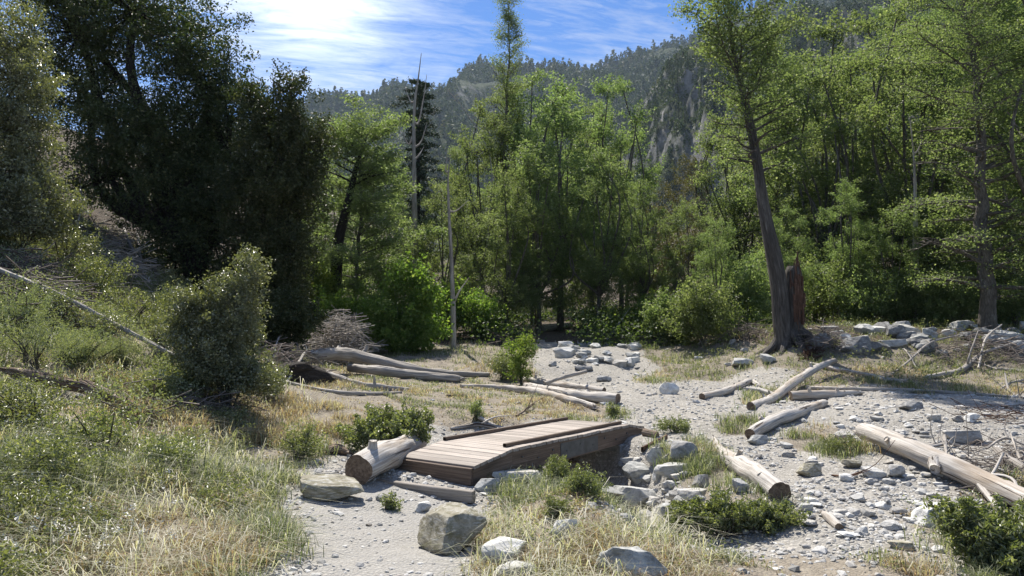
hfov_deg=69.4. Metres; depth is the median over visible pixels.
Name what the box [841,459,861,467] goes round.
boulder
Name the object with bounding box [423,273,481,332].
understory bush
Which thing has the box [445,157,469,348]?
dead snag
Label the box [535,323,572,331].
fallen log
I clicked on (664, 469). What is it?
boulder
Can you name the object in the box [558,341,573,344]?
heap stone
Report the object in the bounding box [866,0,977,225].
alder
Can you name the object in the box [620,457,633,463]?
boulder
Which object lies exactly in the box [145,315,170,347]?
bush
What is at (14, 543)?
white blossom
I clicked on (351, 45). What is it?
sky
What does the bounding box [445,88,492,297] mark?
dead snag
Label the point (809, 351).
brushwood
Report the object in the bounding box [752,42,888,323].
alder
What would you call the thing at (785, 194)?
alder
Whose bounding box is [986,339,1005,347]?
bank stone
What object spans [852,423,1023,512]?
fallen log
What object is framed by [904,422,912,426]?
cobble
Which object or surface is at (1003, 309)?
understory bush
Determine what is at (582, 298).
alder
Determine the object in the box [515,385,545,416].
dead branch
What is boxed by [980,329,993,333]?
bank stone
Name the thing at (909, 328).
boulder
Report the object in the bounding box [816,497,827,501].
cobble
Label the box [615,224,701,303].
hill bush
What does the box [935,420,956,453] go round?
dead branch
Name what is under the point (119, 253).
brushwood
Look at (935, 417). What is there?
boulder
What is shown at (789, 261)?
alder
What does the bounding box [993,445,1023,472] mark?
fallen log
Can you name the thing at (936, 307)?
understory bush
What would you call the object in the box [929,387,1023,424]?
brushwood
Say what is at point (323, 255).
alder
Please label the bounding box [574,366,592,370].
boulder
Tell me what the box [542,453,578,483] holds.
bush
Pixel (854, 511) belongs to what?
cobble
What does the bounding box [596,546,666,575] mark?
boulder
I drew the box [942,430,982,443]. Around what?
boulder
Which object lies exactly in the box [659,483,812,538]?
bush
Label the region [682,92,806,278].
alder
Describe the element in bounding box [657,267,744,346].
understory bush
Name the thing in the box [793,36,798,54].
hill conifer
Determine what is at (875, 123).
alder
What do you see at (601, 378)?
boulder
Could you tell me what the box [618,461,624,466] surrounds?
cobble
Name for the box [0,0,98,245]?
scrub oak
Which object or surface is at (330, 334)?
brushwood
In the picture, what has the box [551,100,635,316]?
alder
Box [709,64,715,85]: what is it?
hill conifer
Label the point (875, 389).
fallen log
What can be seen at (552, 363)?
boulder
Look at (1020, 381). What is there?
dead branch
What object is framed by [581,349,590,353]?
heap stone
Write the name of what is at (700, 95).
hill conifer
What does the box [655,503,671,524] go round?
boulder
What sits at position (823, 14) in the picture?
hillside scrub
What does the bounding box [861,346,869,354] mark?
bank stone
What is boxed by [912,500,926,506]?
cobble
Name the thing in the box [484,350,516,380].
bush
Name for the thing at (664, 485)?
boulder
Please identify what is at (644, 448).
timber sill
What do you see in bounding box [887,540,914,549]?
boulder
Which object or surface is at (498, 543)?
boulder
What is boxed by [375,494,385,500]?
boulder
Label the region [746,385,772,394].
fallen log
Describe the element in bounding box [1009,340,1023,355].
boulder
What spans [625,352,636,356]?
heap stone
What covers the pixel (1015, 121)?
alder
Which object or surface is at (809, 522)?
cobble
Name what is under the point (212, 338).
bush
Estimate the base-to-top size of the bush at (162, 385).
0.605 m
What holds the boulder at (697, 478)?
on the ground at (400, 551)
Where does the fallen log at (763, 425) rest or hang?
on the ground at (400, 551)
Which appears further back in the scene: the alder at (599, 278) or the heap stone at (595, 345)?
the alder at (599, 278)
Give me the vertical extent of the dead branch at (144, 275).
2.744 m
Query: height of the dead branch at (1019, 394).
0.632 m
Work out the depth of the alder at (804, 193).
38.06 m
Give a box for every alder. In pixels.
[300,164,360,287]
[302,91,454,337]
[304,211,344,280]
[334,189,375,288]
[349,156,422,301]
[382,178,443,287]
[403,177,480,299]
[429,143,486,282]
[442,98,523,294]
[446,231,490,301]
[467,161,550,333]
[471,126,544,304]
[474,0,530,322]
[483,67,598,323]
[488,137,582,334]
[498,74,618,330]
[518,125,576,309]
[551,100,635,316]
[553,257,596,319]
[555,145,639,333]
[566,126,628,296]
[574,74,666,317]
[599,161,662,301]
[614,178,670,331]
[651,195,719,304]
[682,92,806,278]
[689,217,745,322]
[708,116,786,250]
[716,18,836,262]
[735,46,850,242]
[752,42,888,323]
[758,204,817,298]
[771,139,873,321]
[786,7,950,319]
[788,59,886,224]
[809,177,877,322]
[825,43,928,267]
[839,0,986,322]
[849,0,1023,329]
[860,207,936,322]
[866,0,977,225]
[894,0,1023,326]
[899,145,997,316]
[901,37,1023,267]
[903,192,972,323]
[914,0,1023,257]
[952,20,1023,245]
[993,230,1023,325]
[1002,5,1023,255]
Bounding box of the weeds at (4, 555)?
[0,215,265,575]
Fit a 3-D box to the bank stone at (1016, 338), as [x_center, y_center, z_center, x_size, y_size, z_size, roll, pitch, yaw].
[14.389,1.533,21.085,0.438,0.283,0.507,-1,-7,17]
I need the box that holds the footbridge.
[398,417,643,485]
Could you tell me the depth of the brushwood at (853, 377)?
17.70 m
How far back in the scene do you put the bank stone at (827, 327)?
22.89 m
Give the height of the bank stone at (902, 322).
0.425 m
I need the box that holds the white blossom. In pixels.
[0,414,181,570]
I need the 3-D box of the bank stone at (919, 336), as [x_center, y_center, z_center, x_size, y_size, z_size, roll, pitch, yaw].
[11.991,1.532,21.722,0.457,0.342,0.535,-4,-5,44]
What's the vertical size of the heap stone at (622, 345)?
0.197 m
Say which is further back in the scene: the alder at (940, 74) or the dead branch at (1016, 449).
the alder at (940, 74)
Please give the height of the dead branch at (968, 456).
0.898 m
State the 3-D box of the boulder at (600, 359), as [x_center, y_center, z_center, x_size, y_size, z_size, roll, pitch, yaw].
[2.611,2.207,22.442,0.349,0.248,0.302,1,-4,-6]
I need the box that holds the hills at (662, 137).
[612,0,1023,231]
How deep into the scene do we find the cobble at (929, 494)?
7.76 m
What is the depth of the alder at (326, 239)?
38.15 m
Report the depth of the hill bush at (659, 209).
66.28 m
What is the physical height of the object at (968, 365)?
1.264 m
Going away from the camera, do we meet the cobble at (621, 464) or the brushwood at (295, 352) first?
the cobble at (621, 464)
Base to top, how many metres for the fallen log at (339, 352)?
0.913 m
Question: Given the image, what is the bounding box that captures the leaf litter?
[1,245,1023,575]
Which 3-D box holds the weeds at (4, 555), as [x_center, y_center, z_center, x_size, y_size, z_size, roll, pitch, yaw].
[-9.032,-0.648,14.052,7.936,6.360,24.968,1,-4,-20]
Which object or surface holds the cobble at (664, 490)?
on the ground at (400, 551)
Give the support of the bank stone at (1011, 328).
on the ground at (400, 551)
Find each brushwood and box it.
[0,235,105,337]
[77,202,190,295]
[81,374,240,429]
[172,377,280,426]
[251,337,335,373]
[284,309,388,365]
[464,313,547,349]
[558,456,579,465]
[705,316,772,343]
[787,317,865,356]
[791,363,901,395]
[797,345,824,361]
[921,325,1023,372]
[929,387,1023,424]
[933,426,1023,507]
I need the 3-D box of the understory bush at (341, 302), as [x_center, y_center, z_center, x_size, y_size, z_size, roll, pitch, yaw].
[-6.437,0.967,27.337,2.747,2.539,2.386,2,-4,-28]
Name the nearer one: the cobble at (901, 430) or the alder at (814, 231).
the cobble at (901, 430)
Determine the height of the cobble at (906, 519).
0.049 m
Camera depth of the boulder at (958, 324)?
23.82 m
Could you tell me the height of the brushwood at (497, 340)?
1.938 m
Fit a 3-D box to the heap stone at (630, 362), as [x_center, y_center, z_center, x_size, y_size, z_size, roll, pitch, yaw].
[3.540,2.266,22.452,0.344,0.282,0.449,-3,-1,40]
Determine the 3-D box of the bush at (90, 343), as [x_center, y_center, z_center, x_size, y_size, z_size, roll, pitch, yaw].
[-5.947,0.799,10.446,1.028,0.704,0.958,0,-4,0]
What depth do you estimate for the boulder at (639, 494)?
9.14 m
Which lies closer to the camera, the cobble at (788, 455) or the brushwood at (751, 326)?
the cobble at (788, 455)
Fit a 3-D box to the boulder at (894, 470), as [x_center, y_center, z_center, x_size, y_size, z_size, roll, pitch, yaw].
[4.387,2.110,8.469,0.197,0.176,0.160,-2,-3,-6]
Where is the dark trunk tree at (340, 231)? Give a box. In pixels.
[313,99,409,295]
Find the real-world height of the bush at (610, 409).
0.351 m
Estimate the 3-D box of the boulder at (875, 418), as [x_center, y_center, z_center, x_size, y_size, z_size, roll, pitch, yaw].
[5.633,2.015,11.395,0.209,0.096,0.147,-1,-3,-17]
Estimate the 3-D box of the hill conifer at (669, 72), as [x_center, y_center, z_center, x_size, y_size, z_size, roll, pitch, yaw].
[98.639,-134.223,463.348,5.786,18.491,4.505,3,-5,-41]
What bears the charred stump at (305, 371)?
on the ground at (400, 551)
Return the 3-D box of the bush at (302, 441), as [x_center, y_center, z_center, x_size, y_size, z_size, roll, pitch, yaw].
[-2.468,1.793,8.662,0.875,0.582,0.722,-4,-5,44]
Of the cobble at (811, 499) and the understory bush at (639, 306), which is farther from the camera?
the understory bush at (639, 306)
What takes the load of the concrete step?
on the ground at (400, 551)
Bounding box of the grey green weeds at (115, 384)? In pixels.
[0,216,231,431]
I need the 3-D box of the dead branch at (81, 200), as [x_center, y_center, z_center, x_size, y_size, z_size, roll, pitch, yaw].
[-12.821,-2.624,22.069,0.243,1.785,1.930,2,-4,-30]
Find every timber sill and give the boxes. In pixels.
[376,478,474,503]
[641,435,667,451]
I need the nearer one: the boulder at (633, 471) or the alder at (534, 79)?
the boulder at (633, 471)
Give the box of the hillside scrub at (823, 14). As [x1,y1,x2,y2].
[567,0,1013,268]
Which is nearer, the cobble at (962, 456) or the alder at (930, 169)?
the cobble at (962, 456)
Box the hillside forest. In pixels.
[137,0,856,255]
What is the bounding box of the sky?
[0,0,796,136]
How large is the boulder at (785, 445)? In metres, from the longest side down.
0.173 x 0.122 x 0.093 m
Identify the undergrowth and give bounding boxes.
[297,242,1023,348]
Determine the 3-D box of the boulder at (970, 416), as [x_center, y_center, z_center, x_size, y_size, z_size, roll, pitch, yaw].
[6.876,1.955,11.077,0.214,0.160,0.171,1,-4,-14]
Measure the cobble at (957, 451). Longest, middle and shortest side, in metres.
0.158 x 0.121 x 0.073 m
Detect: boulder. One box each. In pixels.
[299,473,363,500]
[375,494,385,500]
[415,501,431,512]
[417,502,486,555]
[474,478,499,493]
[481,536,527,564]
[492,469,540,483]
[495,561,535,575]
[549,361,556,365]
[549,519,577,539]
[554,347,575,358]
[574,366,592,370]
[592,357,603,361]
[596,375,611,381]
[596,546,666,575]
[612,359,627,366]
[613,485,656,510]
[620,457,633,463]
[622,461,650,484]
[645,447,664,464]
[652,472,660,481]
[653,462,687,478]
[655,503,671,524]
[659,382,679,393]
[661,481,667,488]
[669,440,697,462]
[672,496,685,504]
[677,488,706,500]
[692,474,708,487]
[731,358,753,365]
[732,478,748,492]
[747,435,767,444]
[760,354,775,362]
[780,442,793,448]
[796,463,821,476]
[798,503,812,511]
[808,333,832,348]
[832,509,847,514]
[834,431,853,440]
[837,531,860,537]
[838,336,871,354]
[839,473,854,480]
[840,334,850,338]
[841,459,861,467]
[857,527,867,532]
[861,466,886,477]
[864,478,874,483]
[870,415,883,420]
[871,341,890,351]
[873,326,885,332]
[880,339,907,347]
[886,325,906,336]
[887,464,905,476]
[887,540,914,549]
[898,324,920,332]
[898,401,923,409]
[901,473,914,478]
[907,333,925,338]
[911,502,957,526]
[926,414,940,420]
[932,482,943,485]
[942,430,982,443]
[947,320,973,330]
[951,415,962,421]
[963,413,979,422]
[968,324,1001,329]
[989,330,1023,337]
[1003,402,1018,408]
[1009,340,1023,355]
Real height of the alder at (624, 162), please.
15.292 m
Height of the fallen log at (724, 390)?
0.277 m
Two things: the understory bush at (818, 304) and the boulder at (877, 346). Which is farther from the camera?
the understory bush at (818, 304)
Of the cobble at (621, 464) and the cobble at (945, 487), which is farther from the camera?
the cobble at (621, 464)
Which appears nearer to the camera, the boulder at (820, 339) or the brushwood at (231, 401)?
the brushwood at (231, 401)
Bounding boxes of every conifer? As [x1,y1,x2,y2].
[384,76,451,295]
[655,146,659,165]
[665,60,671,83]
[674,53,678,76]
[674,60,680,92]
[676,97,680,118]
[680,102,689,128]
[694,160,708,222]
[698,58,703,81]
[698,80,701,100]
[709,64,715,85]
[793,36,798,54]
[848,31,855,54]
[851,36,854,55]
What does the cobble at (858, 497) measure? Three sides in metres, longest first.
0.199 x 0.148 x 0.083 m
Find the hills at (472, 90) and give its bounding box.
[242,0,829,260]
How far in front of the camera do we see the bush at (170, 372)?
10.47 m
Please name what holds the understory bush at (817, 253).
on the ground at (400, 551)
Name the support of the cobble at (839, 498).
on the ground at (400, 551)
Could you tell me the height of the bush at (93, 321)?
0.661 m
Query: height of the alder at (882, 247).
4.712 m
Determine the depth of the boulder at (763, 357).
20.28 m
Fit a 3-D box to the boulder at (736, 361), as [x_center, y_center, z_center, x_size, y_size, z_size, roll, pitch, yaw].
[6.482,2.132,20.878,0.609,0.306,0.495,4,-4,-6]
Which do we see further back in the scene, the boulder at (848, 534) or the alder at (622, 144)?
the alder at (622, 144)
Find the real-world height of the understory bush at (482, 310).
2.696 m
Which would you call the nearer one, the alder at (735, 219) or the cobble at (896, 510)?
the cobble at (896, 510)
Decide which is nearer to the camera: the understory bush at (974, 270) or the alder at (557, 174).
the understory bush at (974, 270)
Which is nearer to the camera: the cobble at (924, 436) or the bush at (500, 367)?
the cobble at (924, 436)
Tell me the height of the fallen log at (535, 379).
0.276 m
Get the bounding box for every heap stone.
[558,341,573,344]
[558,343,566,346]
[576,352,587,357]
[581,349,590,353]
[586,358,597,362]
[590,343,600,347]
[603,359,613,363]
[617,343,626,347]
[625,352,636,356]
[625,358,634,365]
[627,344,638,349]
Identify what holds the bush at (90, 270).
on the ground at (400, 551)
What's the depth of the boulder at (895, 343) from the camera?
20.75 m
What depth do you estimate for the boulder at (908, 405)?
11.85 m
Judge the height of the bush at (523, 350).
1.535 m
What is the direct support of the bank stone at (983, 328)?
on the ground at (400, 551)
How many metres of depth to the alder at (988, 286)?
23.42 m
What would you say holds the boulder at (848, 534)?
on the ground at (400, 551)
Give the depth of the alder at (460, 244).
33.12 m
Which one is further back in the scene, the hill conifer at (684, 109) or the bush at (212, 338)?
the hill conifer at (684, 109)
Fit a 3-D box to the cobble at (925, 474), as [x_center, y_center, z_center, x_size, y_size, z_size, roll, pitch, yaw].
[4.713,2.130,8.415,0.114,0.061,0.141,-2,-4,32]
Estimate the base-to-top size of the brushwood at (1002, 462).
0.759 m
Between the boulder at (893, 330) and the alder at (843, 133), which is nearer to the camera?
the boulder at (893, 330)
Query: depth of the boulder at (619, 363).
22.10 m
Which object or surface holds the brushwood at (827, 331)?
on the ground at (400, 551)
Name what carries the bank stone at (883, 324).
on the ground at (400, 551)
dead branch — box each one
[77,178,82,223]
[123,228,153,286]
[136,233,157,293]
[287,344,323,381]
[450,415,513,429]
[478,416,495,424]
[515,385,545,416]
[831,440,894,476]
[887,335,959,376]
[903,348,917,369]
[928,410,964,446]
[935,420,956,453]
[954,408,977,464]
[977,324,1002,368]
[985,417,1023,449]
[992,370,1023,398]
[998,379,1023,389]
[1004,432,1023,464]
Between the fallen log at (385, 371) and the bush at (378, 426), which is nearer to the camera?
the bush at (378, 426)
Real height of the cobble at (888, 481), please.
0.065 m
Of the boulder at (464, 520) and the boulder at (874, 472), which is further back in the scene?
the boulder at (874, 472)
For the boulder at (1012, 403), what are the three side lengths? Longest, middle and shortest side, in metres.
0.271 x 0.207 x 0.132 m
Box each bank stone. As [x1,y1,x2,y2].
[821,326,839,330]
[853,324,874,332]
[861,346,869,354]
[873,322,890,332]
[892,321,910,325]
[895,331,916,338]
[906,338,920,345]
[910,334,928,339]
[915,343,935,352]
[920,338,936,349]
[922,328,937,339]
[925,327,936,331]
[942,329,956,335]
[958,332,977,340]
[972,327,986,333]
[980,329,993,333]
[982,334,1000,340]
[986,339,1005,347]
[1005,327,1021,332]
[1011,336,1023,340]
[1019,321,1023,330]
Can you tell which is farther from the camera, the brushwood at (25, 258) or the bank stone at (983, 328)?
the bank stone at (983, 328)
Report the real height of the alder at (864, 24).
16.258 m
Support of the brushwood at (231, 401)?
on the ground at (400, 551)
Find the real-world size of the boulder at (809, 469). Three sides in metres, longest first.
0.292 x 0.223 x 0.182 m
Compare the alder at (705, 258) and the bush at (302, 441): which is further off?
the alder at (705, 258)
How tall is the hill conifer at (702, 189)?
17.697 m
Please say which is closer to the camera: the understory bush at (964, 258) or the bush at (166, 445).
the bush at (166, 445)
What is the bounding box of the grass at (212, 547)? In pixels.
[0,213,1023,575]
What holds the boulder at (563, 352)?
on the ground at (400, 551)
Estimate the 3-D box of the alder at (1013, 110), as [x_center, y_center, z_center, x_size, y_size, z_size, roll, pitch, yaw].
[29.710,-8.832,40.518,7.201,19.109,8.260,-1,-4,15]
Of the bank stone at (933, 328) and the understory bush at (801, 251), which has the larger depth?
the understory bush at (801, 251)
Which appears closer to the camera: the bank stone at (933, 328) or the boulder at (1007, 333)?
the boulder at (1007, 333)
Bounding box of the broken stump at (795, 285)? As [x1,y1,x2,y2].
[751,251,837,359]
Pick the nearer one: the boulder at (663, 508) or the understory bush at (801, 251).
the boulder at (663, 508)
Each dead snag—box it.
[401,53,426,297]
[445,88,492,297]
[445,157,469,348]
[910,119,922,324]
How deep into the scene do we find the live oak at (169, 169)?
22.63 m
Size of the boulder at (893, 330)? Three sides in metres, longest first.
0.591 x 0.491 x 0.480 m
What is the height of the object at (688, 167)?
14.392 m
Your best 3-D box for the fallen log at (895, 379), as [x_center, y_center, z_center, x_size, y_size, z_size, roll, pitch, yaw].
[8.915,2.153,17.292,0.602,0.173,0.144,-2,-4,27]
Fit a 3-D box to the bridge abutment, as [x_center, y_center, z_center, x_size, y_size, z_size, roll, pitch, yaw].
[1.348,2.721,11.311,1.195,0.838,0.880,-3,-5,36]
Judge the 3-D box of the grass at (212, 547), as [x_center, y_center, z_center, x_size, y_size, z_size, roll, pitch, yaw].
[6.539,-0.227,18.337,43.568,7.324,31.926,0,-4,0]
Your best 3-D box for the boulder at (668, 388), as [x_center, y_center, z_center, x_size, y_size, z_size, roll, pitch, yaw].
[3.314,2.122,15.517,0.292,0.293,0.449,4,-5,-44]
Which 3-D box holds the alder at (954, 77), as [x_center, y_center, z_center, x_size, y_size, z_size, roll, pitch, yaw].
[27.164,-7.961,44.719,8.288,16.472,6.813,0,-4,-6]
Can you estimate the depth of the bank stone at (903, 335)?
21.92 m
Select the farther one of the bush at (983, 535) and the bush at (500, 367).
the bush at (500, 367)
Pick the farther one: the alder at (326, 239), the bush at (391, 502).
the alder at (326, 239)
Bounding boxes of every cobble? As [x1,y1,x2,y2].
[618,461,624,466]
[619,513,633,520]
[633,457,640,461]
[642,475,650,481]
[646,499,655,506]
[647,496,659,505]
[661,488,670,492]
[665,480,676,487]
[665,493,673,499]
[668,490,678,497]
[670,473,682,480]
[781,452,794,457]
[802,519,816,525]
[803,497,816,501]
[810,502,822,506]
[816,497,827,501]
[829,511,843,518]
[835,424,844,427]
[836,496,845,500]
[847,507,861,515]
[850,493,864,501]
[860,509,875,516]
[875,501,891,509]
[880,519,901,530]
[882,478,895,484]
[889,507,907,513]
[895,429,908,433]
[902,517,912,522]
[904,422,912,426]
[908,466,918,470]
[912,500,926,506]
[919,435,929,437]
[920,471,930,476]
[926,492,936,495]
[937,485,949,489]
[955,449,965,453]
[956,454,968,459]
[1006,431,1017,435]
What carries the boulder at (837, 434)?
on the ground at (400, 551)
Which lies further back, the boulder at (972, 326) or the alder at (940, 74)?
the alder at (940, 74)
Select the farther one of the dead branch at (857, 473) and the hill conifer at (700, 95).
the hill conifer at (700, 95)
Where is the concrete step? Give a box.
[601,486,630,510]
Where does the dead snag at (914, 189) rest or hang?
on the ground at (400, 551)
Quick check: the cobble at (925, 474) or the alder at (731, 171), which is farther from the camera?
the alder at (731, 171)
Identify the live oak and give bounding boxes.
[0,0,270,311]
[203,58,347,355]
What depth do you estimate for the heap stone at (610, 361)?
22.36 m
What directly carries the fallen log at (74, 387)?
on the ground at (400, 551)
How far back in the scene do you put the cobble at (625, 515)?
6.32 m
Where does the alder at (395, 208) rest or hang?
on the ground at (400, 551)
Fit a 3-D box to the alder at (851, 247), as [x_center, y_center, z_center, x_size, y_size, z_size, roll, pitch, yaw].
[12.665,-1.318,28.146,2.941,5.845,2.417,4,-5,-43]
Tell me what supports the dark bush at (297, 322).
on the ground at (400, 551)
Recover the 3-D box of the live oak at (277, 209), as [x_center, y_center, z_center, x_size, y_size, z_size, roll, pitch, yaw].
[-6.880,-2.307,21.811,4.051,8.999,4.030,0,-4,0]
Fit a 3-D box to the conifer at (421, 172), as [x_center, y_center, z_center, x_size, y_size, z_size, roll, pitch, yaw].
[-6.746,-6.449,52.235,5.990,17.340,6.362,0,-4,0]
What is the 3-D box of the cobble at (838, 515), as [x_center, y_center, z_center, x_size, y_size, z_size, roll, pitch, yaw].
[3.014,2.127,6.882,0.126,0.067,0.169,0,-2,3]
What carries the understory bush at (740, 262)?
on the ground at (400, 551)
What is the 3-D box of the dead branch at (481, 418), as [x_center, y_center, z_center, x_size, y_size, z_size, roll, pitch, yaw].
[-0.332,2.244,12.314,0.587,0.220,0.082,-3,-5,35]
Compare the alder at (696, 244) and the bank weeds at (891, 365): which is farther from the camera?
the alder at (696, 244)
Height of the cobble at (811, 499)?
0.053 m
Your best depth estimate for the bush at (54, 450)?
5.84 m
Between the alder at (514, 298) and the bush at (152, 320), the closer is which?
the bush at (152, 320)
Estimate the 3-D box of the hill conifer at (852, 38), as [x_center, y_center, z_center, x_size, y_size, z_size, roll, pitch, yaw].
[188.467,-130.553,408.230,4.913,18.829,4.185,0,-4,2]
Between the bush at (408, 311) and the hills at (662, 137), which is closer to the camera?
the bush at (408, 311)
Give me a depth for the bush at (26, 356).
9.53 m
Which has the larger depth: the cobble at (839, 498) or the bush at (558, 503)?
the cobble at (839, 498)
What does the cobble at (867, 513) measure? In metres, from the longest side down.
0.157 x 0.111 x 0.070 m
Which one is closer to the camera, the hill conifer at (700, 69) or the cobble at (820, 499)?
the cobble at (820, 499)
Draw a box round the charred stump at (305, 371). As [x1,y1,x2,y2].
[274,361,337,383]
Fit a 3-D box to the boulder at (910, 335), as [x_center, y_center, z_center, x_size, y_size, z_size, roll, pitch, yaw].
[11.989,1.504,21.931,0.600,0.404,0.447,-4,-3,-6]
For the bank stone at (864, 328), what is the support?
on the ground at (400, 551)
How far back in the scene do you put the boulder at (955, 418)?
11.07 m
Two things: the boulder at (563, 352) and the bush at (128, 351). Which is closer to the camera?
the bush at (128, 351)
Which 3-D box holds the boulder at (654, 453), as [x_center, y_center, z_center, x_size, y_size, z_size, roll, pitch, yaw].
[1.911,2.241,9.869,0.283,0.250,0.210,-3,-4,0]
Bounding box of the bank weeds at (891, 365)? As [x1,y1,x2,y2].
[631,316,1023,392]
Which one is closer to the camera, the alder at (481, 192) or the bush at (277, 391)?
the bush at (277, 391)
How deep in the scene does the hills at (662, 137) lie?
393.05 m
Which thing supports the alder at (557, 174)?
on the ground at (400, 551)
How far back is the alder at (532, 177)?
32.61 m
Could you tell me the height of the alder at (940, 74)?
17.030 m
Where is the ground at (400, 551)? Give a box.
[0,119,1023,575]
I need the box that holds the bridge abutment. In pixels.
[599,444,623,453]
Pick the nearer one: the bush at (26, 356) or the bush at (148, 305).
the bush at (26, 356)
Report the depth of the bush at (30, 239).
14.69 m
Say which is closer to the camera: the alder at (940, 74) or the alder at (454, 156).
the alder at (940, 74)
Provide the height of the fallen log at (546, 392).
0.277 m
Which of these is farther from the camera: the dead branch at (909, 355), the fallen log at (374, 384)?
the dead branch at (909, 355)
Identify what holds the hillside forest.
on the hills at (472, 90)
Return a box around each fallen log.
[0,267,171,354]
[0,367,169,421]
[123,417,161,425]
[281,378,401,394]
[307,345,489,376]
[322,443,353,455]
[327,370,410,391]
[345,433,426,484]
[347,364,466,381]
[460,383,599,408]
[522,374,605,391]
[522,382,620,404]
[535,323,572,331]
[543,370,586,384]
[614,335,652,338]
[642,428,658,437]
[699,378,760,399]
[711,435,790,500]
[744,399,827,438]
[746,358,836,409]
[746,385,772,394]
[788,387,865,400]
[806,385,1010,396]
[810,362,903,383]
[819,509,843,529]
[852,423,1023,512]
[879,377,906,382]
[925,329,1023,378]
[991,367,1023,371]
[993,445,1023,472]
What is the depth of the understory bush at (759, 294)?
26.48 m
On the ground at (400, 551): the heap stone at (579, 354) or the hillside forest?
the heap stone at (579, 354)
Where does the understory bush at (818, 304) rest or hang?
on the ground at (400, 551)
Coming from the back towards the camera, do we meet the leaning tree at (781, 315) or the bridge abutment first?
the leaning tree at (781, 315)
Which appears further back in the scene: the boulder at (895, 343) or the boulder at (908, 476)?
the boulder at (895, 343)
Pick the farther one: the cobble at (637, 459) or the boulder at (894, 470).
the cobble at (637, 459)
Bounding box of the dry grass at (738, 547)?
[470,466,980,575]
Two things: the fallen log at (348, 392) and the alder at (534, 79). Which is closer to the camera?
the fallen log at (348, 392)
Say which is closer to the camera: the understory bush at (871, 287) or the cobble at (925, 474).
the cobble at (925, 474)
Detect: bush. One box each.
[0,277,54,326]
[0,304,86,368]
[0,358,83,435]
[0,419,111,488]
[1,203,74,250]
[15,272,84,313]
[31,227,108,263]
[32,394,146,455]
[52,246,138,302]
[56,322,138,361]
[71,306,141,339]
[93,280,184,320]
[97,324,152,369]
[117,365,196,404]
[117,420,216,473]
[140,306,185,332]
[144,266,195,293]
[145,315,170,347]
[153,242,291,408]
[158,354,213,391]
[244,283,329,352]
[259,362,295,399]
[274,414,337,461]
[301,259,343,336]
[307,280,367,344]
[332,398,435,452]
[352,250,455,353]
[377,489,404,512]
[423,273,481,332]
[444,282,516,341]
[468,399,487,422]
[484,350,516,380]
[498,328,538,384]
[531,493,574,520]
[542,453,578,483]
[558,461,611,498]
[605,400,623,416]
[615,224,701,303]
[625,285,677,335]
[632,198,681,292]
[636,286,693,345]
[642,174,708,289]
[651,214,719,298]
[652,413,691,433]
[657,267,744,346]
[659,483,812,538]
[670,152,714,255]
[690,241,766,323]
[694,249,771,326]
[752,224,844,317]
[790,220,890,321]
[799,251,882,322]
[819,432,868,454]
[826,264,908,323]
[855,210,953,320]
[876,255,999,324]
[890,214,994,323]
[905,259,979,325]
[922,492,1023,575]
[961,230,1023,321]
[966,264,1023,325]
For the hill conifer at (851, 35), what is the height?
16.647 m
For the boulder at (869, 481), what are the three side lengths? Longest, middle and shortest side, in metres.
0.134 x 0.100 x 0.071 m
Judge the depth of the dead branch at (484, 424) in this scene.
12.28 m
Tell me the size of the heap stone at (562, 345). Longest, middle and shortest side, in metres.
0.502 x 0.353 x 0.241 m
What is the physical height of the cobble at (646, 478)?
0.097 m
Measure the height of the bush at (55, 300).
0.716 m
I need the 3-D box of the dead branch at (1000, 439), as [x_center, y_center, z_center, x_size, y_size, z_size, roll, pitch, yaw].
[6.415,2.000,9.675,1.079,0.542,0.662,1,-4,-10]
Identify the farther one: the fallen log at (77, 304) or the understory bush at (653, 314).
the understory bush at (653, 314)
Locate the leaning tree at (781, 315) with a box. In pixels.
[667,0,830,350]
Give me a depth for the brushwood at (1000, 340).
19.77 m
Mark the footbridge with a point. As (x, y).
(471, 458)
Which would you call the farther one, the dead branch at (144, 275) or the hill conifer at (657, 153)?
the hill conifer at (657, 153)
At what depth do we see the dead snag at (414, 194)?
33.42 m
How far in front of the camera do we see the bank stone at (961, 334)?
21.66 m
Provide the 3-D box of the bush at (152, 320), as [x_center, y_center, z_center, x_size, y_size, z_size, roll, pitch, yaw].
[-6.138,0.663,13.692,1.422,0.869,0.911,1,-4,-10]
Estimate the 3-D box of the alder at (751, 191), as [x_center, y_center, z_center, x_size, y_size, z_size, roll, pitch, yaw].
[12.961,-5.336,36.109,5.962,15.018,6.947,-1,-4,21]
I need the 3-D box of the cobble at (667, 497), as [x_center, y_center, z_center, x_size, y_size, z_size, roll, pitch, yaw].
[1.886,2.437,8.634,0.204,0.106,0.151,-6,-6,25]
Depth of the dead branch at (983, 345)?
19.76 m
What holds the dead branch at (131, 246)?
on the ground at (400, 551)
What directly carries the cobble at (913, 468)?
on the ground at (400, 551)
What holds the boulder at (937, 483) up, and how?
on the ground at (400, 551)
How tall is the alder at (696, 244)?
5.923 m
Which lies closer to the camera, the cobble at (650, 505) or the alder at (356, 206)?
the cobble at (650, 505)

